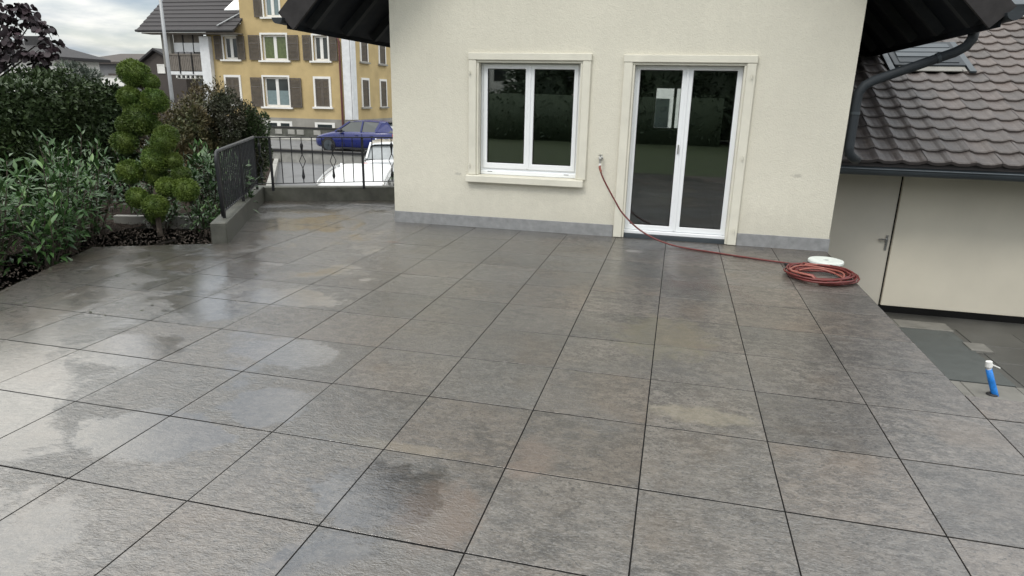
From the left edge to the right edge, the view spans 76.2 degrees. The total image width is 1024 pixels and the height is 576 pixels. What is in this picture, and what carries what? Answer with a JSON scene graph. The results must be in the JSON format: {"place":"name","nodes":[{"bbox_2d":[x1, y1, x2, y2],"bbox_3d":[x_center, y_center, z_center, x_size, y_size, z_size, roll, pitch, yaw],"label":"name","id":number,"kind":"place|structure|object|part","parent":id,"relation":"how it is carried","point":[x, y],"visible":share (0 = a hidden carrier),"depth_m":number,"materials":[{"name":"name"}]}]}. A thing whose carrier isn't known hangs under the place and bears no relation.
{"place":"outdoors","nodes":[
{"label":"outdoors","id":0,"kind":"place"},
{"bbox_2d":[0,0,205,56],"label":"sky","id":1,"kind":"structure","parent":0,"point":[99,28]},
{"bbox_2d":[0,159,273,256],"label":"garden soil","id":2,"kind":"structure","parent":0,"point":[127,211],"depth_m":9.10,"materials":[{"name":"brown soil"}]},
{"bbox_2d":[0,163,38,275],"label":"laurel bush","id":3,"kind":"object","parent":2,"relation":"on","point":[5,195],"visible":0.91,"depth_m":6.21,"materials":[{"name":"green plant"}]},
{"bbox_2d":[0,140,39,234],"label":"laurel bush","id":4,"kind":"object","parent":2,"relation":"on","point":[27,163],"visible":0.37,"depth_m":7.70,"materials":[{"name":"green plant"}]},
{"bbox_2d":[0,0,68,75],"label":"purple tree","id":5,"kind":"object","parent":2,"relation":"on","point":[24,12],"visible":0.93,"depth_m":10.99,"materials":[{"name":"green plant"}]},
{"bbox_2d":[0,191,94,269],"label":"laurel bush","id":6,"kind":"object","parent":2,"relation":"on","point":[49,230],"visible":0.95,"depth_m":6.36,"materials":[{"name":"green plant"}]},
{"bbox_2d":[4,129,105,256],"bbox_3d":[-4.818,-0.994,6.885,1.023,1.320,0.942,16,22,41],"label":"laurel bush","id":7,"kind":"object","parent":2,"relation":"on","point":[56,169],"visible":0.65,"depth_m":6.90,"materials":[{"name":"green plant"}]},
{"bbox_2d":[17,124,112,208],"bbox_3d":[-6.253,-1.643,9.242,1.222,1.332,1.162,5,17,13],"label":"laurel bush","id":8,"kind":"object","parent":2,"relation":"on","point":[72,147],"visible":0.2,"depth_m":9.15,"materials":[{"name":"green plant"}]},
{"bbox_2d":[0,62,143,202],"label":"hedge","id":9,"kind":"object","parent":2,"relation":"on","point":[60,105],"visible":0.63,"depth_m":10.80,"materials":[{"name":"green plant"}]},
{"bbox_2d":[52,58,104,82],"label":"shrub","id":10,"kind":"object","parent":2,"relation":"on","point":[82,68],"visible":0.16,"depth_m":12.52,"materials":[{"name":"green plant"}]},
{"bbox_2d":[38,149,128,245],"bbox_3d":[-5.074,-1.044,7.750,0.975,1.164,0.964,0,16,-4],"label":"laurel bush","id":11,"kind":"object","parent":2,"relation":"on","point":[93,227],"visible":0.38,"depth_m":7.79,"materials":[{"name":"green plant"}]},
{"bbox_2d":[0,215,218,290],"bbox_3d":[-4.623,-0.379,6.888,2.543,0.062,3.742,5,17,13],"label":"bark mulch","id":12,"kind":"object","parent":2,"relation":"on","point":[137,233],"visible":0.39,"depth_m":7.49,"materials":[{"name":"brown wood"}]},
{"bbox_2d":[109,58,200,236],"bbox_3d":[-4.356,-1.688,7.874,1.121,2.097,0.701,10,18,28],"label":"cloud pruned conifer","id":13,"kind":"object","parent":12,"relation":"on","point":[158,158],"visible":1,"depth_m":7.83,"materials":[{"name":"green plant"}]},
{"bbox_2d":[180,196,225,232],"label":"laurel bush","id":14,"kind":"object","parent":12,"relation":"on","point":[203,220],"visible":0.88,"depth_m":8.19,"materials":[{"name":"green plant"}]},
{"bbox_2d":[100,134,183,213],"bbox_3d":[-5.148,-1.536,9.143,1.181,1.244,1.248,5,17,13],"label":"laurel bush","id":15,"kind":"object","parent":2,"relation":"on","point":[147,187],"visible":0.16,"depth_m":9.02,"materials":[{"name":"green plant"}]},
{"bbox_2d":[136,196,184,229],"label":"laurel bush","id":16,"kind":"object","parent":2,"relation":"on","point":[172,210],"visible":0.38,"depth_m":8.36,"materials":[{"name":"green plant"}]},
{"bbox_2d":[113,215,208,228],"bbox_3d":[-4.546,-0.859,8.491,1.192,0.160,0.090,1,16,-2],"label":"bed edging","id":17,"kind":"object","parent":2,"relation":"on","point":[126,219],"visible":0.49,"depth_m":8.45,"materials":[{"name":"concrete"}]},
{"bbox_2d":[159,0,174,117],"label":"street lamp","id":18,"kind":"object","parent":2,"relation":"on","point":[171,93],"visible":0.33,"depth_m":25.67,"materials":[{"name":"grey metal"}]},
{"bbox_2d":[136,88,222,196],"bbox_3d":[-6.303,-2.632,12.585,1.658,2.380,1.642,5,17,13],"label":"shrub","id":19,"kind":"object","parent":2,"relation":"on","point":[189,124],"visible":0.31,"depth_m":12.28,"materials":[{"name":"green plant"}]},
{"bbox_2d":[181,75,229,200],"bbox_3d":[-6.265,-3.019,13.443,1.067,2.641,0.957,5,17,13],"label":"shrub","id":20,"kind":"object","parent":2,"relation":"on","point":[211,94],"visible":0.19,"depth_m":13.21,"materials":[{"name":"brown plant"}]},
{"bbox_2d":[183,147,232,219],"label":"laurel bush","id":21,"kind":"object","parent":2,"relation":"on","point":[201,154],"visible":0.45,"depth_m":8.88,"materials":[{"name":"green plant"}]},
{"bbox_2d":[170,138,245,212],"bbox_3d":[-4.462,-1.629,9.657,1.196,1.147,1.196,5,17,13],"label":"laurel bush","id":22,"kind":"object","parent":2,"relation":"on","point":[193,156],"visible":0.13,"depth_m":9.57,"materials":[{"name":"green plant"}]},
{"bbox_2d":[197,86,268,195],"bbox_3d":[-5.549,-2.729,12.886,1.441,2.427,1.219,5,17,13],"label":"shrub","id":23,"kind":"object","parent":2,"relation":"on","point":[221,116],"visible":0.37,"depth_m":12.60,"materials":[{"name":"green plant"}]},
{"bbox_2d":[241,101,272,184],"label":"shrub","id":24,"kind":"object","parent":2,"relation":"on","point":[262,127],"visible":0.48,"depth_m":12.95,"materials":[{"name":"green plant"}]},
{"bbox_2d":[141,140,364,151],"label":"road","id":25,"kind":"structure","parent":0,"point":[275,143],"depth_m":33.08,"materials":[{"name":"grey asphalt"}]},
{"bbox_2d":[316,120,392,150],"bbox_3d":[-7.264,-7.357,31.573,4.280,1.524,2.110,5,17,13],"label":"parked car","id":26,"kind":"object","parent":25,"relation":"on","point":[371,128],"visible":0.59,"depth_m":30.77,"materials":[{"name":"blue paint"}]},
{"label":"windows","id":27,"kind":"part","parent":26,"relation":"part of","materials":[{"name":"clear glass"}]},
{"bbox_2d":[267,136,315,140],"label":"pavement","id":28,"kind":"structure","parent":0,"point":[305,139],"depth_m":37.05,"materials":[{"name":"concrete"}]},
{"bbox_2d":[276,140,335,184],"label":"driveway","id":29,"kind":"structure","parent":0,"point":[297,172],"depth_m":24.34,"materials":[{"name":"grey concrete"}]},
{"bbox_2d":[266,158,278,184],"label":"driveway kerb","id":30,"kind":"structure","parent":29,"relation":"on","point":[275,164],"depth_m":22.46,"materials":[{"name":"concrete"}]},
{"bbox_2d":[266,148,365,164],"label":"street wall","id":31,"kind":"structure","parent":29,"relation":"on","point":[307,155],"depth_m":26.21,"materials":[{"name":"concrete"}]},
{"bbox_2d":[316,163,393,185],"bbox_3d":[-3.142,-1.389,13.031,2.120,1.650,4.700,0,21,-3],"label":"parked car","id":32,"kind":"object","parent":29,"relation":"on","point":[348,172],"visible":0.07,"depth_m":13.24,"materials":[{"name":"white paint"}]},
{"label":"windows","id":33,"kind":"part","parent":32,"relation":"part of","materials":[{"name":"glass"}]},
{"bbox_2d":[271,0,1023,252],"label":"rendered house","id":34,"kind":"structure","parent":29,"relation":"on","point":[515,114],"depth_m":7.79,"materials":[{"name":"paint"}]},
{"bbox_2d":[465,53,592,187],"bbox_3d":[0.190,-2.047,7.972,1.517,1.542,0.248,5,17,13],"label":"window","id":35,"kind":"structure","parent":34,"relation":"in","point":[478,80],"depth_m":7.96,"materials":[{"name":"white plastic"}]},
{"bbox_2d":[598,154,602,165],"bbox_3d":[1.056,-1.527,7.798,0.052,0.132,0.089,5,17,13],"label":"wall tap","id":36,"kind":"object","parent":34,"relation":"attached to","point":[600,157],"depth_m":7.77,"materials":[{"name":"metal"}]},
{"bbox_2d":[651,85,680,130],"bbox_3d":[3.229,-3.715,13.491,0.640,0.900,0.070,5,17,13],"label":"back window frame","id":37,"kind":"structure","parent":34,"relation":"in","point":[674,87],"depth_m":13.47,"materials":[{"name":"white plastic"}]},
{"bbox_2d":[613,55,758,244],"bbox_3d":[1.983,-1.592,7.662,1.452,2.146,0.262,5,17,13],"label":"glass door","id":38,"kind":"structure","parent":34,"relation":"in","point":[633,65],"depth_m":7.59,"materials":[{"name":"white plastic"}]},
{"bbox_2d":[364,138,393,164],"bbox_3d":[-3.803,-4.109,21.312,2.120,1.544,4.300,-1,16,-6],"label":"car","id":39,"kind":"object","parent":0,"point":[377,156],"visible":0.17,"depth_m":19.41,"materials":[{"name":"silver metal"}]},
{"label":"windows","id":40,"kind":"part","parent":39,"relation":"part of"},
{"bbox_3d":[-3.604,-4.031,19.448,1.260,0.350,0.383,-1,16,-6],"label":"rear window","id":41,"kind":"part","parent":39,"relation":"part of","materials":[{"name":"grey glass"}]},
{"bbox_2d":[0,200,1023,575],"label":"terrace","id":42,"kind":"structure","parent":0,"point":[324,388],"depth_m":3.46,"materials":[{"name":"tile"}]},
{"bbox_2d":[6,247,256,315],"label":"leaf litter","id":43,"kind":"object","parent":42,"relation":"on","point":[115,276],"visible":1,"depth_m":5.27,"materials":[{"name":"brown plant"}]},
{"bbox_2d":[207,150,267,213],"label":"laurel bush","id":44,"kind":"object","parent":42,"relation":"on","point":[248,182],"visible":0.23,"depth_m":8.82,"materials":[{"name":"green plant"}]},
{"bbox_2d":[210,185,394,243],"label":"parapet","id":45,"kind":"structure","parent":42,"relation":"on","point":[239,213],"depth_m":10.14,"materials":[{"name":"concrete"}]},
{"bbox_2d":[214,136,393,217],"bbox_3d":[-3.052,-1.693,9.200,1.712,0.806,3.792,10,19,28],"label":"railing","id":46,"kind":"object","parent":45,"relation":"on","point":[221,152],"visible":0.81,"depth_m":8.87,"materials":[{"name":"black metal"}]},
{"bbox_2d":[599,165,859,285],"bbox_3d":[2.252,-0.772,7.054,0.684,0.876,2.975,-13,21,-39],"label":"garden hose","id":47,"kind":"object","parent":42,"relation":"on","point":[814,267],"visible":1,"depth_m":6.48,"materials":[{"name":"red rubber"}]},
{"bbox_2d":[808,256,843,265],"bbox_3d":[3.335,-0.283,6.937,0.352,0.036,0.352,2,16,4],"label":"round disc","id":48,"kind":"object","parent":47,"relation":"on","point":[825,260],"visible":0.97,"depth_m":6.90,"materials":[{"name":"white plastic"}]},
{"bbox_2d":[885,312,1023,401],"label":"yard","id":49,"kind":"structure","parent":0,"point":[958,352],"depth_m":7.43,"materials":[{"name":"grey concrete"}]},
{"bbox_2d":[828,0,1023,323],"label":"garage","id":50,"kind":"structure","parent":49,"relation":"on","point":[928,216],"depth_m":8.41,"materials":[{"name":"metal"}]},
{"bbox_2d":[828,174,901,304],"bbox_3d":[4.443,-0.641,8.643,1.023,1.845,0.087,5,17,13],"label":"side door","id":51,"kind":"structure","parent":50,"relation":"in","point":[865,206],"depth_m":8.56,"materials":[{"name":"metal"}]},
{"bbox_2d":[880,177,1023,316],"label":"garage door","id":52,"kind":"structure","parent":50,"relation":"in","point":[957,245],"depth_m":8.33,"materials":[{"name":"beige paint"}]},
{"bbox_2d":[985,360,999,396],"bbox_3d":[4.574,0.874,6.218,0.174,0.367,0.107,5,17,13],"label":"blue standpipe","id":53,"kind":"object","parent":49,"relation":"on","point":[993,391],"visible":0.96,"depth_m":6.21,"materials":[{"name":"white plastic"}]},
{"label":"forecourt","id":54,"kind":"structure","parent":0,"visible":0},
{"bbox_2d":[0,35,110,90],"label":"white house","id":55,"kind":"structure","parent":54,"relation":"on","point":[91,61],"depth_m":50.50,"materials":[{"name":"paint"}]},
{"bbox_2d":[22,75,123,90],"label":"garden wall","id":56,"kind":"structure","parent":54,"relation":"on","point":[111,78],"depth_m":44.21,"materials":[{"name":"white paint"}]},
{"bbox_2d":[99,54,144,90],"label":"grey house","id":57,"kind":"structure","parent":54,"relation":"on","point":[107,69],"depth_m":61.97,"materials":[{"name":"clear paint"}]},
{"bbox_2d":[139,48,199,121],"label":"brown gable house","id":58,"kind":"structure","parent":54,"relation":"on","point":[152,58],"depth_m":48.55,"materials":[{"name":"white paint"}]},
{"bbox_2d":[157,64,165,72],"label":"window","id":59,"kind":"structure","parent":58,"relation":"in","point":[160,67],"depth_m":48.43,"materials":[{"name":"white paint"}]},
{"bbox_2d":[135,0,391,127],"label":"ochre house","id":60,"kind":"structure","parent":54,"relation":"on","point":[261,60],"depth_m":40.81,"materials":[{"name":"yellow paint"}]},
{"bbox_2d":[220,35,241,60],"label":"window","id":61,"kind":"structure","parent":60,"relation":"in","point":[230,40],"depth_m":41.08,"materials":[{"name":"white paint"}]},
{"bbox_2d":[223,75,242,105],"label":"window","id":62,"kind":"structure","parent":60,"relation":"in","point":[239,76],"depth_m":41.48,"materials":[{"name":"white paint"}]},
{"bbox_2d":[260,0,280,18],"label":"window","id":63,"kind":"structure","parent":60,"relation":"in","point":[272,7],"depth_m":39.75,"materials":[{"name":"white paint"}]},
{"bbox_2d":[258,33,290,61],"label":"window","id":64,"kind":"structure","parent":60,"relation":"in","point":[274,44],"depth_m":40.37,"materials":[{"name":"white paint"}]},
{"bbox_2d":[261,75,293,108],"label":"window","id":65,"kind":"structure","parent":60,"relation":"in","point":[277,87],"depth_m":41.13,"materials":[{"name":"white paint"}]},
{"bbox_2d":[266,121,291,125],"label":"window","id":66,"kind":"structure","parent":60,"relation":"in","point":[273,123],"depth_m":41.45,"materials":[{"name":"white paint"}]},
{"bbox_2d":[309,34,331,62],"bbox_3d":[-11.586,-14.533,39.569,1.470,1.660,0.341,5,17,13],"label":"window","id":67,"kind":"structure","parent":60,"relation":"in","point":[321,43],"depth_m":39.65,"materials":[{"name":"white paint"}]},
{"bbox_2d":[312,76,333,108],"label":"window","id":68,"kind":"structure","parent":60,"relation":"in","point":[314,77],"depth_m":40.21,"materials":[{"name":"white paint"}]},
{"bbox_2d":[315,122,334,127],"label":"window","id":69,"kind":"structure","parent":60,"relation":"in","point":[317,124],"depth_m":40.76,"materials":[{"name":"white paint"}]},
{"bbox_2d":[359,42,370,63],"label":"window","id":70,"kind":"structure","parent":60,"relation":"in","point":[360,61],"depth_m":40.44,"materials":[{"name":"white paint"}]},
{"bbox_2d":[361,78,371,108],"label":"window","id":71,"kind":"structure","parent":60,"relation":"in","point":[362,79],"depth_m":41.13,"materials":[{"name":"white paint"}]},
{"bbox_2d":[378,46,387,65],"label":"window","id":72,"kind":"structure","parent":60,"relation":"in","point":[378,46],"depth_m":42.86,"materials":[{"name":"white paint"}]},
{"bbox_2d":[379,79,388,107],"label":"window","id":73,"kind":"structure","parent":60,"relation":"in","point":[380,80],"depth_m":43.60,"materials":[{"name":"white paint"}]},
{"bbox_2d":[265,126,337,136],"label":"front garden wall","id":74,"kind":"structure","parent":54,"relation":"on","point":[291,131],"depth_m":38.64,"materials":[{"name":"concrete"}]},
{"bbox_2d":[654,88,680,127],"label":"pale neighbour house","id":75,"kind":"structure","parent":54,"relation":"on","point":[664,106],"depth_m":30.01,"materials":[{"name":"white paint"}]},
{"bbox_2d":[654,98,669,127],"bbox_3d":[6.817,-7.982,30.180,0.800,1.500,0.060,5,17,13],"label":"window","id":76,"kind":"structure","parent":75,"relation":"in","point":[662,105],"depth_m":30.10,"materials":[{"name":"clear glass"}]}
]}

